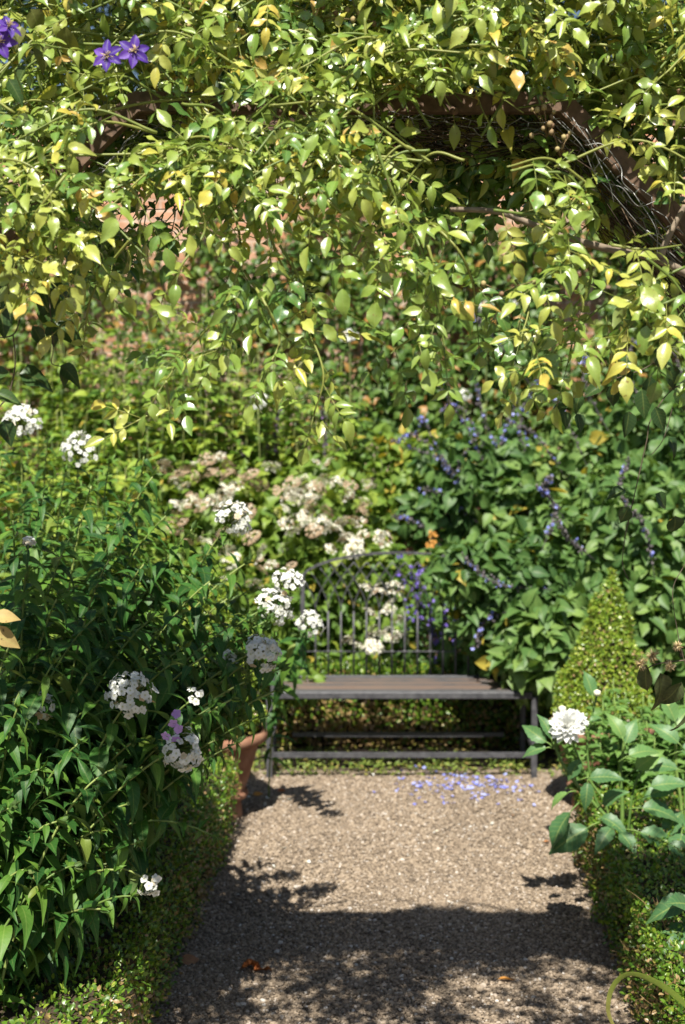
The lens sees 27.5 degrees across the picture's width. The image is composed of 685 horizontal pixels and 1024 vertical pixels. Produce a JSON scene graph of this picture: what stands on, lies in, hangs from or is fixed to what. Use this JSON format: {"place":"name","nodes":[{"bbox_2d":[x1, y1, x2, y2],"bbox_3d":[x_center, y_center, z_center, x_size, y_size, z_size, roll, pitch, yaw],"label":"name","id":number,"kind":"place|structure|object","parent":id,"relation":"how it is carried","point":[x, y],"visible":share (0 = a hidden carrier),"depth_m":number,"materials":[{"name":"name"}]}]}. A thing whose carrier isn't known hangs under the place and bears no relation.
{"place":"outdoors","nodes":[
{"label":"outdoors","id":0,"kind":"place"},
{"bbox_2d":[36,551,119,799],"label":"phlox","id":1,"kind":"object","parent":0,"point":[81,598],"visible":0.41,"depth_m":4.04,"materials":[{"name":"green plant"}]},
{"bbox_2d":[16,883,142,1003],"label":"phlox","id":2,"kind":"object","parent":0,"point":[62,950],"visible":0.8,"depth_m":3.60,"materials":[{"name":"green plant"}]},
{"bbox_2d":[30,671,158,973],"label":"phlox","id":3,"kind":"object","parent":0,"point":[99,755],"visible":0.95,"depth_m":3.64,"materials":[{"name":"green plant"}]},
{"bbox_2d":[57,687,203,958],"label":"phlox","id":4,"kind":"object","parent":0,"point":[147,739],"visible":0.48,"depth_m":3.78,"materials":[{"name":"green plant"}]},
{"bbox_2d":[254,610,325,797],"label":"phlox","id":5,"kind":"object","parent":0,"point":[293,650],"visible":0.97,"depth_m":6.04,"materials":[{"name":"green plant"}]},
{"bbox_2d":[146,769,648,1023],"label":"gravel path","id":6,"kind":"structure","parent":0,"point":[492,772],"depth_m":5.25,"materials":[{"name":"beige gravel"}]},
{"bbox_2d":[204,723,267,822],"bbox_3d":[-0.581,1.179,6.306,0.490,0.402,0.490,0,4,0],"label":"terracotta pot","id":7,"kind":"object","parent":6,"relation":"on","point":[246,758],"visible":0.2,"depth_m":6.20,"materials":[{"name":"ceramic"}]},
{"bbox_2d":[178,570,269,737],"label":"box topiary","id":8,"kind":"object","parent":7,"relation":"on","point":[208,608],"visible":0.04,"depth_m":6.21,"materials":[{"name":"green plant"}]},
{"bbox_2d":[0,92,684,289],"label":"garden arch","id":9,"kind":"structure","parent":6,"relation":"on","point":[617,161],"depth_m":2.93,"materials":[{"name":"metal"}]},
{"bbox_2d":[138,0,684,434],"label":"climbing rose","id":10,"kind":"object","parent":9,"relation":"attached to","point":[544,175],"visible":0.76,"depth_m":2.76,"materials":[{"name":"green plant"}]},
{"bbox_2d":[553,332,684,730],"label":"climbing vine","id":11,"kind":"object","parent":10,"relation":"attached to","point":[666,692],"visible":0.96,"depth_m":2.97,"materials":[{"name":"green plant"}]},
{"bbox_2d":[266,551,537,777],"bbox_3d":[0.295,0.769,7.163,1.350,1.091,0.478,0,4,0],"label":"garden bench","id":12,"kind":"object","parent":6,"relation":"on","point":[405,686],"visible":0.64,"depth_m":7.18,"materials":[{"name":"metal"}]},
{"bbox_2d":[254,653,684,777],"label":"ground","id":13,"kind":"structure","parent":0,"point":[547,753],"depth_m":7.40,"materials":[{"name":"soil"}]},
{"bbox_2d":[0,631,33,854],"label":"phlox","id":14,"kind":"object","parent":13,"relation":"on","point":[4,710],"visible":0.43,"depth_m":3.63,"materials":[{"name":"green plant"}]},
{"bbox_2d":[0,860,39,924],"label":"phlox","id":15,"kind":"object","parent":13,"relation":"on","point":[8,898],"visible":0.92,"depth_m":3.47,"materials":[{"name":"green plant"}]},
{"bbox_2d":[0,692,41,994],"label":"phlox","id":16,"kind":"object","parent":13,"relation":"on","point":[11,766],"visible":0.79,"depth_m":3.53,"materials":[{"name":"green plant"}]},
{"bbox_2d":[0,404,42,579],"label":"phlox","id":17,"kind":"object","parent":13,"relation":"on","point":[20,411],"visible":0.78,"depth_m":5.28,"materials":[{"name":"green plant"}]},
{"bbox_2d":[0,536,53,868],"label":"phlox","id":18,"kind":"object","parent":13,"relation":"on","point":[18,597],"visible":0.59,"depth_m":3.82,"materials":[{"name":"green plant"}]},
{"bbox_2d":[0,754,54,878],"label":"phlox","id":19,"kind":"object","parent":13,"relation":"on","point":[26,780],"visible":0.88,"depth_m":3.51,"materials":[{"name":"green plant"}]},
{"bbox_2d":[0,571,54,756],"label":"phlox","id":20,"kind":"object","parent":13,"relation":"on","point":[29,619],"visible":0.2,"depth_m":3.94,"materials":[{"name":"green plant"}]},
{"bbox_2d":[0,509,57,699],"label":"phlox","id":21,"kind":"object","parent":13,"relation":"on","point":[13,564],"visible":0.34,"depth_m":4.12,"materials":[{"name":"green plant"}]},
{"bbox_2d":[0,805,70,981],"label":"phlox","id":22,"kind":"object","parent":13,"relation":"on","point":[21,853],"visible":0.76,"depth_m":3.53,"materials":[{"name":"green plant"}]},
{"bbox_2d":[1,650,71,946],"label":"phlox","id":23,"kind":"object","parent":13,"relation":"on","point":[33,701],"visible":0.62,"depth_m":3.66,"materials":[{"name":"green plant"}]},
{"bbox_2d":[0,487,72,745],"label":"phlox","id":24,"kind":"object","parent":13,"relation":"on","point":[36,526],"visible":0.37,"depth_m":4.23,"materials":[{"name":"green plant"}]},
{"bbox_2d":[0,588,75,857],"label":"phlox","id":25,"kind":"object","parent":13,"relation":"on","point":[33,652],"visible":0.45,"depth_m":3.85,"materials":[{"name":"green plant"}]},
{"bbox_2d":[1,523,84,723],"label":"phlox","id":26,"kind":"object","parent":13,"relation":"on","point":[63,545],"visible":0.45,"depth_m":4.04,"materials":[{"name":"green plant"}]},
{"bbox_2d":[0,860,88,1005],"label":"phlox","id":27,"kind":"object","parent":13,"relation":"on","point":[24,913],"visible":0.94,"depth_m":3.47,"materials":[{"name":"green plant"}]},
{"bbox_2d":[0,733,91,918],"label":"phlox","id":28,"kind":"object","parent":13,"relation":"on","point":[63,760],"visible":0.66,"depth_m":3.58,"materials":[{"name":"green plant"}]},
{"bbox_2d":[0,606,104,850],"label":"phlox","id":29,"kind":"object","parent":13,"relation":"on","point":[91,615],"visible":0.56,"depth_m":3.81,"materials":[{"name":"green plant"}]},
{"bbox_2d":[0,816,112,994],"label":"phlox","id":30,"kind":"object","parent":13,"relation":"on","point":[84,841],"visible":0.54,"depth_m":3.58,"materials":[{"name":"green plant"}]},
{"bbox_2d":[4,890,112,994],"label":"phlox","id":31,"kind":"object","parent":13,"relation":"on","point":[36,937],"visible":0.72,"depth_m":3.56,"materials":[{"name":"green plant"}]},
{"bbox_2d":[0,344,123,577],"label":"tall herb","id":32,"kind":"object","parent":13,"relation":"on","point":[22,398],"visible":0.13,"depth_m":8.52,"materials":[{"name":"green plant"}]},
{"bbox_2d":[0,421,124,658],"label":"tall herb","id":33,"kind":"object","parent":13,"relation":"on","point":[40,484],"visible":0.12,"depth_m":7.29,"materials":[{"name":"green plant"}]},
{"bbox_2d":[0,757,126,1008],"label":"phlox","id":34,"kind":"object","parent":13,"relation":"on","point":[87,797],"visible":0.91,"depth_m":3.52,"materials":[{"name":"green plant"}]},
{"bbox_2d":[0,792,129,1012],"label":"phlox","id":35,"kind":"object","parent":13,"relation":"on","point":[42,945],"visible":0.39,"depth_m":3.65,"materials":[{"name":"green plant"}]},
{"bbox_2d":[20,689,110,854],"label":"phlox","id":36,"kind":"object","parent":13,"relation":"on","point":[50,741],"visible":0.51,"depth_m":3.75,"materials":[{"name":"green plant"}]},
{"bbox_2d":[35,473,104,725],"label":"phlox","id":37,"kind":"object","parent":13,"relation":"on","point":[87,514],"visible":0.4,"depth_m":4.41,"materials":[{"name":"green plant"}]},
{"bbox_2d":[20,852,125,988],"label":"phlox","id":38,"kind":"object","parent":13,"relation":"on","point":[89,888],"visible":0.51,"depth_m":3.62,"materials":[{"name":"green plant"}]},
{"bbox_2d":[56,430,101,661],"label":"phlox","id":39,"kind":"object","parent":13,"relation":"on","point":[77,447],"visible":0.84,"depth_m":5.19,"materials":[{"name":"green plant"}]},
{"bbox_2d":[38,500,137,770],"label":"phlox","id":40,"kind":"object","parent":13,"relation":"on","point":[110,541],"visible":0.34,"depth_m":4.27,"materials":[{"name":"green plant"}]},
{"bbox_2d":[0,410,178,660],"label":"tall herb","id":41,"kind":"object","parent":13,"relation":"on","point":[120,484],"visible":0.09,"depth_m":7.25,"materials":[{"name":"green plant"}]},
{"bbox_2d":[38,828,146,982],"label":"phlox","id":42,"kind":"object","parent":13,"relation":"on","point":[121,848],"visible":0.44,"depth_m":3.69,"materials":[{"name":"green plant"}]},
{"bbox_2d":[29,610,158,844],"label":"phlox","id":43,"kind":"object","parent":13,"relation":"on","point":[103,655],"visible":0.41,"depth_m":3.87,"materials":[{"name":"green plant"}]},
{"bbox_2d":[8,307,188,562],"bbox_3d":[-1.484,-0.023,8.722,0.959,2.437,0.966,4,6,42],"label":"tall herb","id":44,"kind":"object","parent":13,"relation":"on","point":[59,397],"visible":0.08,"depth_m":8.53,"materials":[{"name":"green plant"}]},
{"bbox_2d":[37,853,161,949],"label":"phlox","id":45,"kind":"object","parent":13,"relation":"on","point":[133,880],"visible":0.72,"depth_m":3.69,"materials":[{"name":"green plant"}]},
{"bbox_2d":[7,709,203,947],"bbox_3d":[-0.696,1.034,3.768,0.692,1.073,0.217,1,4,11],"label":"phlox","id":46,"kind":"object","parent":13,"relation":"on","point":[185,757],"visible":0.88,"depth_m":3.66,"materials":[{"name":"green plant"}]},
{"bbox_2d":[49,467,164,690],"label":"phlox","id":47,"kind":"object","parent":13,"relation":"on","point":[146,504],"visible":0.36,"depth_m":4.53,"materials":[{"name":"green plant"}]},
{"bbox_2d":[64,555,157,799],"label":"phlox","id":48,"kind":"object","parent":13,"relation":"on","point":[123,591],"visible":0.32,"depth_m":4.18,"materials":[{"name":"green plant"}]},
{"bbox_2d":[48,502,174,693],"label":"phlox","id":49,"kind":"object","parent":13,"relation":"on","point":[149,530],"visible":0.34,"depth_m":4.35,"materials":[{"name":"green plant"}]},
{"bbox_2d":[43,656,184,832],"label":"phlox","id":50,"kind":"object","parent":13,"relation":"on","point":[142,717],"visible":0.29,"depth_m":3.89,"materials":[{"name":"green plant"}]},
{"bbox_2d":[0,749,242,1023],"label":"box hedge","id":51,"kind":"object","parent":13,"relation":"on","point":[124,966],"visible":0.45,"depth_m":4.19,"materials":[{"name":"green plant"}]},
{"bbox_2d":[25,658,103,879],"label":"phlox","id":52,"kind":"object","parent":51,"relation":"on","point":[69,709],"visible":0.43,"depth_m":3.77,"materials":[{"name":"green plant"}]},
{"bbox_2d":[96,633,281,929],"bbox_3d":[-0.509,0.942,4.109,0.704,1.206,0.234,1,4,10],"label":"phlox","id":53,"kind":"object","parent":51,"relation":"on","point":[261,644],"visible":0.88,"depth_m":3.98,"materials":[{"name":"green plant"}]},
{"bbox_2d":[128,587,293,875],"bbox_3d":[-0.470,0.870,4.535,0.648,1.284,0.249,1,4,10],"label":"phlox","id":54,"kind":"object","parent":51,"relation":"on","point":[281,611],"visible":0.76,"depth_m":4.40,"materials":[{"name":"white plant"}]},
{"bbox_2d":[146,567,305,876],"bbox_3d":[-0.436,0.837,4.573,0.672,1.345,0.238,1,4,14],"label":"phlox","id":55,"kind":"object","parent":51,"relation":"on","point":[290,583],"visible":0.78,"depth_m":4.42,"materials":[{"name":"white plant"}]},
{"bbox_2d":[58,596,191,801],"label":"phlox","id":56,"kind":"object","parent":13,"relation":"on","point":[119,666],"visible":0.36,"depth_m":4.07,"materials":[{"name":"green plant"}]},
{"bbox_2d":[45,692,221,963],"bbox_3d":[-0.631,1.027,3.842,0.603,1.076,0.259,0,4,0],"label":"phlox","id":57,"kind":"object","parent":13,"relation":"on","point":[197,724],"visible":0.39,"depth_m":3.83,"materials":[{"name":"green plant"}]},
{"bbox_2d":[43,791,229,860],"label":"phlox","id":58,"kind":"object","parent":13,"relation":"on","point":[144,829],"visible":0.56,"depth_m":3.77,"materials":[{"name":"green plant"}]},
{"bbox_2d":[98,560,177,692],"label":"phlox","id":59,"kind":"object","parent":13,"relation":"on","point":[143,606],"visible":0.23,"depth_m":4.43,"materials":[{"name":"green plant"}]},
{"bbox_2d":[69,644,217,802],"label":"phlox","id":60,"kind":"object","parent":13,"relation":"on","point":[161,684],"visible":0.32,"depth_m":3.96,"materials":[{"name":"green plant"}]},
{"bbox_2d":[66,572,223,800],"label":"phlox","id":61,"kind":"object","parent":13,"relation":"on","point":[176,599],"visible":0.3,"depth_m":4.23,"materials":[{"name":"green plant"}]},
{"bbox_2d":[56,276,239,578],"bbox_3d":[-1.168,-0.092,8.436,1.112,2.617,1.053,0,4,0],"label":"tall herb","id":62,"kind":"object","parent":13,"relation":"on","point":[118,378],"visible":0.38,"depth_m":8.25,"materials":[{"name":"green plant"}]},
{"bbox_2d":[97,519,202,702],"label":"phlox","id":63,"kind":"object","parent":13,"relation":"on","point":[159,567],"visible":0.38,"depth_m":4.42,"materials":[{"name":"green plant"}]},
{"bbox_2d":[63,617,240,774],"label":"phlox","id":64,"kind":"object","parent":13,"relation":"on","point":[217,641],"visible":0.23,"depth_m":4.12,"materials":[{"name":"green plant"}]},
{"bbox_2d":[59,735,246,958],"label":"phlox","id":65,"kind":"object","parent":13,"relation":"on","point":[195,775],"visible":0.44,"depth_m":3.88,"materials":[{"name":"green plant"}]},
{"bbox_2d":[72,691,241,944],"bbox_3d":[-0.634,1.021,3.912,0.715,1.078,0.285,0,4,0],"label":"phlox","id":66,"kind":"object","parent":13,"relation":"on","point":[138,751],"visible":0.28,"depth_m":3.86,"materials":[{"name":"green plant"}]},
{"bbox_2d":[0,246,335,495],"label":"wall shrub","id":67,"kind":"object","parent":13,"relation":"on","point":[155,333],"visible":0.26,"depth_m":9.86,"materials":[{"name":"green plant"}]},
{"bbox_2d":[104,525,238,660],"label":"tall herb","id":68,"kind":"object","parent":13,"relation":"on","point":[225,572],"visible":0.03,"depth_m":7.53,"materials":[{"name":"green plant"}]},
{"bbox_2d":[0,0,357,96],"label":"garden tree","id":69,"kind":"object","parent":13,"relation":"on","point":[151,25],"depth_m":15.12,"materials":[{"name":"green plant"}]},
{"bbox_2d":[109,551,253,699],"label":"phlox","id":70,"kind":"object","parent":13,"relation":"on","point":[195,609],"visible":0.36,"depth_m":4.32,"materials":[{"name":"green plant"}]},
{"bbox_2d":[112,672,253,799],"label":"phlox","id":71,"kind":"object","parent":13,"relation":"on","point":[238,688],"visible":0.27,"depth_m":3.97,"materials":[{"name":"green plant"}]},
{"bbox_2d":[83,675,286,937],"bbox_3d":[-0.564,1.003,4.123,0.811,1.082,0.263,0,4,0],"label":"phlox","id":72,"kind":"object","parent":13,"relation":"on","point":[258,706],"visible":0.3,"depth_m":4.05,"materials":[{"name":"green plant"}]},
{"bbox_2d":[124,499,251,875],"bbox_3d":[-0.549,0.733,4.523,0.547,1.559,0.246,1,5,18],"label":"phlox","id":73,"kind":"object","parent":13,"relation":"on","point":[237,508],"visible":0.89,"depth_m":4.41,"materials":[{"name":"green plant"}]},
{"bbox_2d":[125,700,268,871],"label":"phlox","id":74,"kind":"object","parent":13,"relation":"on","point":[240,728],"visible":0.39,"depth_m":3.96,"materials":[{"name":"green plant"}]},
{"bbox_2d":[120,336,308,605],"bbox_3d":[-0.821,0.072,8.499,0.994,2.280,1.072,3,6,39],"label":"tall herb","id":75,"kind":"object","parent":13,"relation":"on","point":[247,450],"visible":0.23,"depth_m":8.33,"materials":[{"name":"green plant"}]},
{"bbox_2d":[164,603,269,680],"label":"phlox","id":76,"kind":"object","parent":13,"relation":"on","point":[218,629],"visible":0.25,"depth_m":4.31,"materials":[{"name":"green plant"}]},
{"bbox_2d":[64,186,385,456],"bbox_3d":[-0.852,-0.715,10.277,2.479,3.587,0.399,0,4,0],"label":"wall shrub","id":77,"kind":"object","parent":13,"relation":"on","point":[197,272],"visible":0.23,"depth_m":10.15,"materials":[{"name":"green plant"}]},
{"bbox_2d":[122,447,338,655],"bbox_3d":[-0.636,0.443,8.001,1.550,1.623,1.160,4,6,42],"label":"hydrangea","id":78,"kind":"object","parent":13,"relation":"on","point":[251,540],"visible":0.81,"depth_m":7.87,"materials":[{"name":"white plant"}]},
{"bbox_2d":[0,0,526,465],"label":"climbing rose","id":79,"kind":"object","parent":13,"relation":"on","point":[59,128],"visible":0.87,"depth_m":2.73,"materials":[{"name":"green plant"}]},
{"bbox_2d":[0,9,156,647],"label":"clematis","id":80,"kind":"object","parent":79,"relation":"attached to","point":[133,51],"visible":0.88,"depth_m":2.89,"materials":[{"name":"purple plant"}]},
{"bbox_2d":[174,347,356,561],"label":"tall herb","id":81,"kind":"object","parent":13,"relation":"on","point":[236,442],"visible":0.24,"depth_m":8.42,"materials":[{"name":"green plant"}]},
{"bbox_2d":[226,566,325,746],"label":"leafy perennial","id":82,"kind":"object","parent":13,"relation":"on","point":[283,632],"visible":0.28,"depth_m":7.47,"materials":[{"name":"green plant"}]},
{"bbox_2d":[235,366,392,605],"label":"tall herb","id":83,"kind":"object","parent":13,"relation":"on","point":[339,453],"visible":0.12,"depth_m":8.68,"materials":[{"name":"green plant"}]},
{"bbox_2d":[255,446,406,656],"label":"hydrangea","id":84,"kind":"object","parent":13,"relation":"on","point":[317,493],"visible":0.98,"depth_m":7.88,"materials":[{"name":"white plant"}]},
{"bbox_2d":[0,99,684,649],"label":"brick wall","id":85,"kind":"structure","parent":13,"relation":"on","point":[186,287],"depth_m":10.41,"materials":[{"name":"brick"}]},
{"bbox_2d":[266,542,462,663],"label":"leafy perennial","id":86,"kind":"object","parent":13,"relation":"on","point":[422,560],"visible":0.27,"depth_m":7.92,"materials":[{"name":"green plant"}]},
{"bbox_2d":[268,252,470,642],"bbox_3d":[0.173,-0.392,9.925,1.445,2.996,0.929,0,4,0],"label":"shrub","id":87,"kind":"object","parent":13,"relation":"on","point":[381,403],"visible":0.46,"depth_m":9.71,"materials":[{"name":"green plant"}]},
{"bbox_2d":[327,422,480,652],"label":"leafy perennial","id":88,"kind":"object","parent":13,"relation":"on","point":[397,458],"visible":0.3,"depth_m":8.81,"materials":[{"name":"green plant"}]},
{"bbox_2d":[255,654,553,749],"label":"box hedge","id":89,"kind":"object","parent":13,"relation":"on","point":[404,715],"visible":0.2,"depth_m":7.62,"materials":[{"name":"green plant"}]},
{"bbox_2d":[393,554,462,666],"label":"violet perennial","id":90,"kind":"object","parent":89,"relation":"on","point":[423,609],"visible":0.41,"depth_m":7.72,"materials":[{"name":"green plant"}]},
{"bbox_2d":[251,743,566,776],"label":"ground cover","id":91,"kind":"object","parent":13,"relation":"on","point":[433,749],"visible":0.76,"depth_m":7.18,"materials":[{"name":"green plant"}]},
{"bbox_2d":[386,382,594,659],"bbox_3d":[0.945,0.206,8.456,1.316,2.024,0.789,2,5,25],"label":"salvia","id":92,"kind":"object","parent":13,"relation":"on","point":[500,482],"visible":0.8,"depth_m":8.30,"materials":[{"name":"green plant"}]},
{"bbox_2d":[419,474,587,710],"bbox_3d":[0.841,0.544,7.335,0.901,1.521,1.165,0,4,0],"label":"salvia","id":93,"kind":"object","parent":13,"relation":"on","point":[508,626],"visible":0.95,"depth_m":7.07,"materials":[{"name":"green plant"}]},
{"bbox_2d":[409,239,610,487],"bbox_3d":[1.201,-0.436,10.067,1.529,3.061,0.820,0,4,0],"label":"wall shrub","id":94,"kind":"object","parent":13,"relation":"on","point":[495,406],"visible":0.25,"depth_m":9.90,"materials":[{"name":"green plant"}]},
{"bbox_2d":[401,183,680,451],"bbox_3d":[1.452,-0.749,10.277,2.129,3.653,0.390,0,4,0],"label":"wall shrub","id":95,"kind":"object","parent":13,"relation":"on","point":[464,247],"visible":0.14,"depth_m":10.16,"materials":[{"name":"green plant"}]},
{"bbox_2d":[474,314,684,656],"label":"salvia","id":96,"kind":"object","parent":13,"relation":"on","point":[606,444],"visible":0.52,"depth_m":7.82,"materials":[{"name":"green plant"}]},
{"bbox_2d":[549,718,654,809],"bbox_3d":[1.191,1.167,6.456,0.490,0.402,0.490,0,4,0],"label":"terracotta pot","id":97,"kind":"object","parent":13,"relation":"on","point":[652,731],"visible":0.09,"depth_m":6.30,"materials":[{"name":"ceramic"}]},
{"bbox_2d":[550,567,659,727],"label":"box topiary","id":98,"kind":"object","parent":97,"relation":"on","point":[606,653],"visible":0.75,"depth_m":6.32,"materials":[{"name":"green plant"}]},
{"bbox_2d":[529,446,684,752],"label":"salvia","id":99,"kind":"object","parent":13,"relation":"on","point":[653,566],"visible":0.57,"depth_m":7.15,"materials":[{"name":"green plant"}]},
{"bbox_2d":[536,201,684,473],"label":"wall shrub","id":100,"kind":"object","parent":13,"relation":"on","point":[643,359],"visible":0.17,"depth_m":9.77,"materials":[{"name":"green plant"}]},
{"bbox_2d":[550,678,684,823],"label":"feathery herb","id":101,"kind":"object","parent":13,"relation":"on","point":[611,750],"visible":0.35,"depth_m":5.62,"materials":[{"name":"green plant"}]},
{"bbox_2d":[570,764,684,1023],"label":"box hedge","id":102,"kind":"object","parent":13,"relation":"on","point":[632,889],"visible":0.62,"depth_m":4.53,"materials":[{"name":"green plant"}]},
{"bbox_2d":[646,892,684,949],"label":"dahlia","id":103,"kind":"object","parent":102,"relation":"in","point":[670,905],"visible":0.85,"depth_m":4.04,"materials":[{"name":"green plant"}]},
{"bbox_2d":[637,702,684,850],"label":"dahlia","id":104,"kind":"object","parent":13,"relation":"on","point":[674,713],"visible":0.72,"depth_m":5.04,"materials":[{"name":"green plant"}]},
{"bbox_2d":[522,671,684,861],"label":"dahlia","id":105,"kind":"object","parent":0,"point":[568,725],"visible":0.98,"depth_m":4.92,"materials":[{"name":"green plant"}]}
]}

